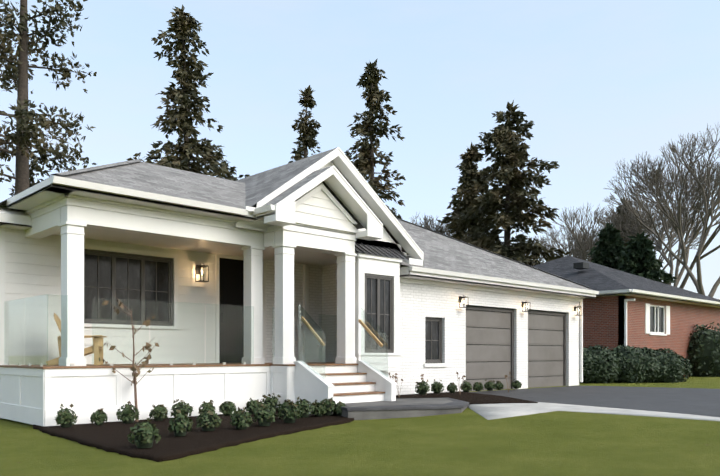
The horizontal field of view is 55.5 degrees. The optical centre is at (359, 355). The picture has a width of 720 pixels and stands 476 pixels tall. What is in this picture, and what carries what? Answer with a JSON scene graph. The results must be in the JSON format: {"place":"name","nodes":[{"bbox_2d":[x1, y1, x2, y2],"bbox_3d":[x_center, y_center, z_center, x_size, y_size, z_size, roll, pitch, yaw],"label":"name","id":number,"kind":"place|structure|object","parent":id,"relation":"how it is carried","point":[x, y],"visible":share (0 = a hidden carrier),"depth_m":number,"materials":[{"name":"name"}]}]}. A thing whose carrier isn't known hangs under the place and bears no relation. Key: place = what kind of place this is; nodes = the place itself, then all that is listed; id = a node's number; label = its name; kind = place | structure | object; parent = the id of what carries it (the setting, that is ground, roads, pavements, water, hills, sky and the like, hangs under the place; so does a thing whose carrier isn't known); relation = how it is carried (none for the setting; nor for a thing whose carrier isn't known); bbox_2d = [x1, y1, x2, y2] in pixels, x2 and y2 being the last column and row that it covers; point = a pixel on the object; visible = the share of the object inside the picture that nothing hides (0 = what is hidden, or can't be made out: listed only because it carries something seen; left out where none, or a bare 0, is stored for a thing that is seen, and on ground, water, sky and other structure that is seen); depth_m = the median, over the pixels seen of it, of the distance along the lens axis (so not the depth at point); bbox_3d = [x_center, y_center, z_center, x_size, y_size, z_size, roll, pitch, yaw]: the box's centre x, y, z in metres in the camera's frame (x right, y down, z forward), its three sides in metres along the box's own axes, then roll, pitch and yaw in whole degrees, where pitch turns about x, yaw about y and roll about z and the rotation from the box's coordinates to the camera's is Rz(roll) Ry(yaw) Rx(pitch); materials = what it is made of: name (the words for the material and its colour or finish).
{"place":"outdoors","nodes":[
{"label":"outdoors","id":0,"kind":"place"},
{"bbox_2d":[0,377,719,475],"bbox_3d":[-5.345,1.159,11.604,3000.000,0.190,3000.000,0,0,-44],"label":"lawn","id":1,"kind":"structure","parent":0,"point":[467,441],"depth_m":9.02,"materials":[{"name":"green plant"}]},
{"bbox_2d":[0,0,96,195],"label":"pine tree","id":2,"kind":"object","parent":1,"relation":"on","point":[25,128],"visible":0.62,"depth_m":26.25,"materials":[{"name":"green plant"}]},
{"bbox_2d":[0,362,357,425],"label":"porch deck","id":3,"kind":"structure","parent":1,"relation":"on","point":[39,395],"depth_m":12.87,"materials":[{"name":"white paint"}]},
{"bbox_2d":[46,313,106,364],"bbox_3d":[-5.576,-0.301,13.498,1.028,1.053,0.860,0,0,-14],"label":"adirondack chair","id":4,"kind":"object","parent":3,"relation":"on","point":[90,349],"visible":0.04,"depth_m":13.26,"materials":[{"name":"brown wood"}]},
{"bbox_2d":[8,362,245,365],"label":"railing clamps","id":5,"kind":"object","parent":3,"relation":"on","point":[111,364],"visible":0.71,"depth_m":12.78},
{"bbox_2d":[4,294,336,364],"bbox_3d":[-3.039,-0.436,15.206,8.186,1.220,2.750,0,0,-44],"label":"glass railing","id":6,"kind":"object","parent":3,"relation":"on","point":[38,325],"visible":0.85,"depth_m":12.79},
{"bbox_2d":[58,221,356,365],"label":"porch columns","id":7,"kind":"structure","parent":3,"relation":"on","point":[72,234],"depth_m":14.68,"materials":[{"name":"white paint"}]},
{"bbox_2d":[25,197,355,265],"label":"porch entablature","id":8,"kind":"structure","parent":7,"relation":"on","point":[137,226],"depth_m":14.20,"materials":[{"name":"white paint"}]},
{"bbox_2d":[246,165,382,240],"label":"gable trim","id":9,"kind":"structure","parent":8,"relation":"on","point":[281,213],"depth_m":15.19,"materials":[{"name":"white wood"}]},
{"bbox_2d":[253,166,363,228],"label":"roof gable","id":10,"kind":"structure","parent":9,"relation":"on","point":[294,188],"depth_m":14.89,"materials":[{"name":"grey"}]},
{"bbox_2d":[292,182,357,234],"bbox_3d":[-0.886,-3.356,15.276,2.500,1.080,0.069,0,0,-44],"label":"gable siding","id":11,"kind":"object","parent":8,"relation":"on","point":[320,207],"visible":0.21,"depth_m":15.27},
{"bbox_2d":[126,4,249,180],"bbox_3d":[-9.637,-9.011,37.532,7.721,20.531,7.346,0,0,26],"label":"spruce tree","id":12,"kind":"object","parent":1,"relation":"on","point":[181,28],"visible":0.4,"depth_m":36.88,"materials":[{"name":"green plant"}]},
{"bbox_2d":[33,409,353,461],"bbox_3d":[-1.494,1.191,12.382,7.424,0.167,5.074,0,0,-44],"label":"mulch bed","id":13,"kind":"object","parent":1,"relation":"on","point":[113,437],"visible":0.65,"depth_m":10.40,"materials":[{"name":"brown soil"}]},
{"bbox_2d":[99,295,159,421],"bbox_3d":[-4.094,0.071,12.300,1.019,2.289,0.907,0,0,-35],"label":"sapling tree","id":14,"kind":"object","parent":13,"relation":"on","point":[133,368],"visible":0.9,"depth_m":12.41,"materials":[{"name":"brown plant"}]},
{"bbox_2d":[54,372,521,447],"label":"bed shrubs","id":15,"kind":"object","parent":13,"relation":"on","point":[144,434],"visible":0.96,"depth_m":12.04,"materials":[{"name":"green plant"}]},
{"bbox_2d":[0,205,578,418],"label":"house walls","id":16,"kind":"structure","parent":1,"relation":"on","point":[30,267],"depth_m":16.79,"materials":[{"name":"paint"}]},
{"bbox_2d":[0,159,252,214],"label":"roof","id":17,"kind":"structure","parent":16,"relation":"on","point":[137,174],"depth_m":14.33,"materials":[{"name":"grey"}]},
{"bbox_2d":[0,176,257,229],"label":"roof eaves","id":18,"kind":"object","parent":17,"relation":"attached to","point":[19,209],"visible":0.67,"depth_m":12.85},
{"bbox_2d":[195,263,208,281],"bbox_3d":[-3.783,-1.969,16.334,0.228,0.442,0.291,0,0,-44],"label":"porch lantern","id":19,"kind":"object","parent":16,"relation":"attached to","point":[198,269],"visible":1,"depth_m":16.31,"materials":[{"name":"black metal"}]},
{"bbox_2d":[84,249,565,390],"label":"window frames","id":20,"kind":"structure","parent":16,"relation":"attached to","point":[489,344],"depth_m":20.18,"materials":[{"name":"grey"}]},
{"bbox_2d":[85,254,438,359],"bbox_3d":[-1.650,-1.021,16.483,9.336,2.370,1.587,0,0,-25],"label":"window glass","id":21,"kind":"object","parent":20,"relation":"in","point":[91,272],"visible":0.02,"depth_m":15.49,"materials":[{"name":"black glass"}]},
{"bbox_2d":[235,147,423,266],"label":"gable fascia","id":22,"kind":"structure","parent":16,"relation":"on","point":[345,166],"depth_m":16.59,"materials":[{"name":"white paint"}]},
{"bbox_2d":[189,147,407,254],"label":"roof gable","id":23,"kind":"structure","parent":22,"relation":"on","point":[260,186],"depth_m":16.15,"materials":[{"name":"grey"}]},
{"bbox_2d":[355,242,408,370],"bbox_3d":[0.411,-1.208,16.915,1.756,3.166,0.596,0,0,-44],"label":"bay window","id":24,"kind":"structure","parent":16,"relation":"attached to","point":[378,264],"depth_m":16.67,"materials":[{"name":"white paint"}]},
{"bbox_2d":[459,295,467,307],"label":"wall lantern","id":25,"kind":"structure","parent":16,"relation":"attached to","point":[461,297],"depth_m":19.49,"materials":[{"name":"black metal"}]},
{"bbox_2d":[395,217,594,290],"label":"garage roof","id":26,"kind":"structure","parent":16,"relation":"on","point":[443,252],"depth_m":22.24,"materials":[{"name":"grey"}]},
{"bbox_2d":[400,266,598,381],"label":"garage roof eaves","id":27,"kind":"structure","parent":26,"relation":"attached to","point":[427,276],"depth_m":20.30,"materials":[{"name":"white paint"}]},
{"bbox_2d":[522,302,529,311],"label":"wall lantern","id":28,"kind":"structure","parent":16,"relation":"attached to","point":[526,308],"depth_m":21.70,"materials":[{"name":"black metal"}]},
{"bbox_2d":[574,305,581,315],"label":"wall lantern","id":29,"kind":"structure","parent":16,"relation":"attached to","point":[578,311],"depth_m":23.99,"materials":[{"name":"black metal"}]},
{"bbox_2d":[288,85,321,162],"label":"spruce tree","id":30,"kind":"object","parent":1,"relation":"on","point":[307,132],"visible":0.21,"depth_m":45.66,"materials":[{"name":"green plant"}]},
{"bbox_2d":[293,361,396,414],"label":"front stairs","id":31,"kind":"structure","parent":1,"relation":"on","point":[350,384],"depth_m":14.87,"materials":[{"name":"white paint"}]},
{"bbox_2d":[298,304,387,379],"bbox_3d":[-0.342,-0.260,14.867,1.852,1.709,0.870,0,0,-44],"label":"glass stair railing","id":32,"kind":"object","parent":31,"relation":"on","point":[382,348],"visible":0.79,"depth_m":14.50,"materials":[{"name":"clear glass"}]},
{"bbox_2d":[301,316,382,346],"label":"stair handrails","id":33,"kind":"object","parent":32,"relation":"attached to","point":[368,330],"visible":0.67,"depth_m":15.28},
{"bbox_2d":[344,58,405,218],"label":"spruce tree","id":34,"kind":"object","parent":1,"relation":"on","point":[365,162],"visible":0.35,"depth_m":40.87,"materials":[{"name":"green plant"}]},
{"bbox_2d":[311,397,468,419],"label":"stone step","id":35,"kind":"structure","parent":1,"relation":"on","point":[407,407],"depth_m":13.64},
{"bbox_2d":[411,212,502,243],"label":"bare tree","id":36,"kind":"object","parent":1,"relation":"on","point":[441,229],"visible":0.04,"depth_m":58.57,"materials":[{"name":"grey plant"}]},
{"bbox_2d":[396,391,537,403],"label":"garden bed","id":37,"kind":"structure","parent":1,"relation":"on","point":[473,398],"depth_m":16.76,"materials":[{"name":"brown soil"}]},
{"bbox_2d":[437,142,500,242],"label":"fir tree","id":38,"kind":"object","parent":1,"relation":"on","point":[468,167],"visible":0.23,"depth_m":55.77,"materials":[{"name":"green plant"}]},
{"bbox_2d":[445,100,569,265],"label":"fir tree","id":39,"kind":"object","parent":1,"relation":"on","point":[506,141],"visible":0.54,"depth_m":49.58,"materials":[{"name":"green plant"}]},
{"bbox_2d":[527,213,598,262],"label":"bare tree","id":40,"kind":"object","parent":1,"relation":"on","point":[571,243],"visible":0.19,"depth_m":75.57,"materials":[{"name":"grey plant"}]},
{"bbox_2d":[468,402,719,420],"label":"concrete walkway","id":41,"kind":"structure","parent":1,"relation":"on","point":[494,411],"depth_m":13.49,"materials":[{"name":"white concrete"}]},
{"bbox_2d":[535,203,661,261],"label":"bare tree","id":42,"kind":"object","parent":1,"relation":"on","point":[591,241],"visible":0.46,"depth_m":66.34,"materials":[{"name":"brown plant"}]},
{"bbox_2d":[587,223,624,269],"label":"cedar tree","id":43,"kind":"object","parent":1,"relation":"on","point":[608,248],"visible":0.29,"depth_m":50.05,"materials":[{"name":"green plant"}]},
{"bbox_2d":[532,256,719,376],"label":"neighbour house","id":44,"kind":"structure","parent":1,"relation":"on","point":[625,308],"depth_m":31.39,"materials":[{"name":"red brick"}]},
{"bbox_2d":[616,198,637,246],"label":"spruce tree","id":45,"kind":"object","parent":1,"relation":"on","point":[619,213],"visible":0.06,"depth_m":62.34,"materials":[{"name":"green plant"}]},
{"bbox_2d":[579,344,692,383],"bbox_3d":[9.749,0.412,26.965,7.110,1.695,2.959,0,0,-9],"label":"hedge","id":46,"kind":"object","parent":1,"relation":"on","point":[622,364],"visible":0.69,"depth_m":26.18,"materials":[{"name":"green plant"}]},
{"bbox_2d":[615,230,677,283],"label":"cedar tree","id":47,"kind":"object","parent":1,"relation":"on","point":[639,258],"visible":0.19,"depth_m":46.83,"materials":[{"name":"green plant"}]},
{"bbox_2d":[600,195,709,277],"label":"bare tree","id":48,"kind":"object","parent":1,"relation":"on","point":[673,235],"visible":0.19,"depth_m":68.79,"materials":[{"name":"grey plant"}]},
{"bbox_2d":[602,149,719,288],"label":"bare tree","id":49,"kind":"object","parent":1,"relation":"on","point":[697,207],"visible":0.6,"depth_m":53.43,"materials":[{"name":"brown plant"}]},
{"bbox_2d":[604,123,719,297],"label":"bare tree","id":50,"kind":"object","parent":1,"relation":"on","point":[652,177],"visible":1,"depth_m":44.69,"materials":[{"name":"brown plant"}]},
{"bbox_2d":[687,322,719,376],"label":"shrub","id":51,"kind":"object","parent":1,"relation":"on","point":[703,351],"visible":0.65,"depth_m":33.50,"materials":[{"name":"green plant"}]},
{"bbox_2d":[0,0,719,299],"label":"sky","id":52,"kind":"structure","parent":0,"point":[601,83],"materials":[{"name":"blue"}]},
{"bbox_2d":[470,386,719,416],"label":"driveway asphalt","id":53,"kind":"structure","parent":0,"point":[700,401],"depth_m":17.18,"materials":[{"name":"grey asphalt"}]}
]}

